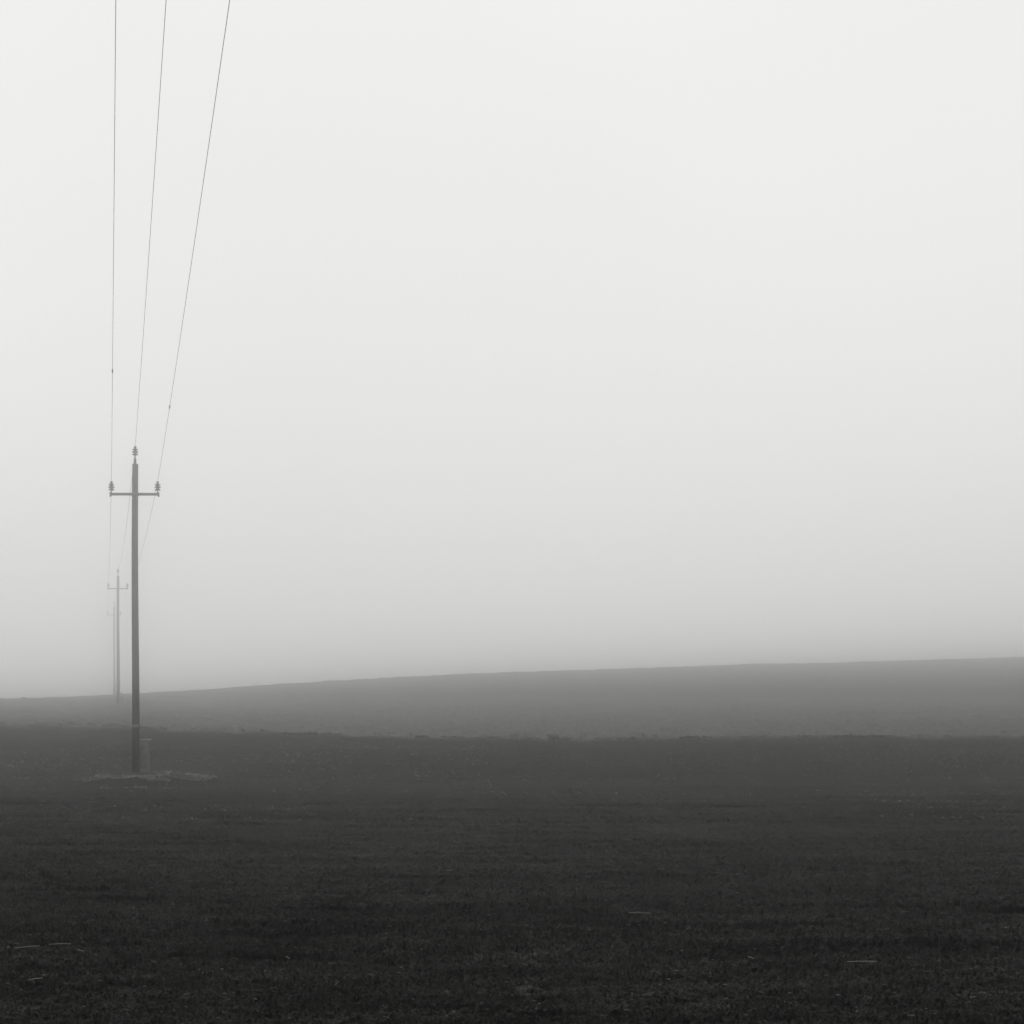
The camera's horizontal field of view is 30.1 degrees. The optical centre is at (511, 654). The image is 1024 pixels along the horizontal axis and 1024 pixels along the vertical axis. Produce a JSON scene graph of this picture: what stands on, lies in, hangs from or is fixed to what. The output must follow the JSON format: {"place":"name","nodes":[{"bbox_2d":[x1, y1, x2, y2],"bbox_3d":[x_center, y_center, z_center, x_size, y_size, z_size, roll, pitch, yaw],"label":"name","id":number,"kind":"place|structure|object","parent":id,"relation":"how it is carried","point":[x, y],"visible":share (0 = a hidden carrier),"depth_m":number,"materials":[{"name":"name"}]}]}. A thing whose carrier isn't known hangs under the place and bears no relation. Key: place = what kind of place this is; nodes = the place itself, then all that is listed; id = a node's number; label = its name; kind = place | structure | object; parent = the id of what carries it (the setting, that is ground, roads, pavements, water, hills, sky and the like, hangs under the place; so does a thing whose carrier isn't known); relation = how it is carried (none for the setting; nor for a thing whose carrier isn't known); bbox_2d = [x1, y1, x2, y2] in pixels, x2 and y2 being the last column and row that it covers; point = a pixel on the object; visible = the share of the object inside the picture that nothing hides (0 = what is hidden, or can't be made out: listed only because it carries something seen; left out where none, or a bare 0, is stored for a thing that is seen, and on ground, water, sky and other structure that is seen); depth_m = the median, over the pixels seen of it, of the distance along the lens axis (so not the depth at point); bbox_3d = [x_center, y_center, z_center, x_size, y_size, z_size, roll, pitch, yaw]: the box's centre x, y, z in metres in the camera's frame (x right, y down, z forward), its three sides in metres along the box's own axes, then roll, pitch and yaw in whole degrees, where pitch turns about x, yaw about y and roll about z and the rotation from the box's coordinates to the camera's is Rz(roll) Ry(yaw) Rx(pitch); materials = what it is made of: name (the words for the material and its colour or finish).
{"place":"outdoors","nodes":[
{"label":"outdoors","id":0,"kind":"place"},
{"bbox_2d":[0,725,1023,1023],"bbox_3d":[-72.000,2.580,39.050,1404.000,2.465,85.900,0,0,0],"label":"ploughed field","id":1,"kind":"structure","parent":0,"point":[798,901],"depth_m":16.13,"materials":[{"name":"soil"}]},
{"bbox_2d":[108,446,160,771],"bbox_3d":[-10.867,-1.014,54.963,1.510,10.030,0.346,0,0,-2],"label":"utility pole","id":2,"kind":"object","parent":1,"relation":"on","point":[136,740],"visible":0.95,"depth_m":54.92,"materials":[{"name":"grey wood"}]},
{"bbox_2d":[108,0,115,582],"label":"overhead wire","id":3,"kind":"object","parent":2,"relation":"attached to","point":[113,230],"visible":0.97,"depth_m":32.89,"materials":[{"name":"metal"}]},
{"bbox_2d":[115,4,165,599],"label":"overhead wire","id":4,"kind":"object","parent":2,"relation":"attached to","point":[150,234],"visible":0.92,"depth_m":34.30,"materials":[{"name":"metal"}]},
{"bbox_2d":[125,0,229,597],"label":"overhead wire","id":5,"kind":"object","parent":2,"relation":"attached to","point":[195,234],"visible":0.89,"depth_m":30.61,"materials":[{"name":"metal"}]},
{"bbox_2d":[51,769,224,788],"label":"dry grass","id":6,"kind":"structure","parent":1,"relation":"on","point":[194,775],"depth_m":51.35,"materials":[{"name":"grey plant"}]},
{"bbox_2d":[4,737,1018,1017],"bbox_3d":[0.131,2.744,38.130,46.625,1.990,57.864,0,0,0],"label":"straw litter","id":7,"kind":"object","parent":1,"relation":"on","point":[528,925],"visible":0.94,"depth_m":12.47,"materials":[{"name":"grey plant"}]},
{"bbox_2d":[0,697,1023,740],"bbox_3d":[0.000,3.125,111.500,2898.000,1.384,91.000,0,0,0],"label":"stubble field","id":8,"kind":"structure","parent":0,"point":[846,713],"depth_m":101.00,"materials":[{"name":"grey plant"}]},
{"bbox_2d":[107,569,127,703],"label":"utility pole","id":9,"kind":"object","parent":8,"relation":"on","point":[119,700],"visible":0.94,"depth_m":133.01,"materials":[{"name":"grey wood"}]},
{"bbox_2d":[0,718,1023,743],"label":"weeds","id":10,"kind":"object","parent":8,"relation":"on","point":[564,738],"visible":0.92,"depth_m":67.35,"materials":[{"name":"grey plant"}]},
{"bbox_2d":[0,0,1023,697],"label":"sky","id":11,"kind":"structure","parent":0,"point":[516,335],"materials":[{"name":"white"}]},
{"bbox_2d":[3,657,1023,698],"bbox_3d":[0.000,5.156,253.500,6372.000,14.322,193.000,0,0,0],"label":"hill","id":12,"kind":"structure","parent":0,"point":[1003,677],"depth_m":180.96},
{"bbox_2d":[107,601,120,694],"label":"utility pole","id":13,"kind":"object","parent":12,"relation":"on","point":[114,684],"visible":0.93,"depth_m":194.92,"materials":[{"name":"grey wood"}]}
]}

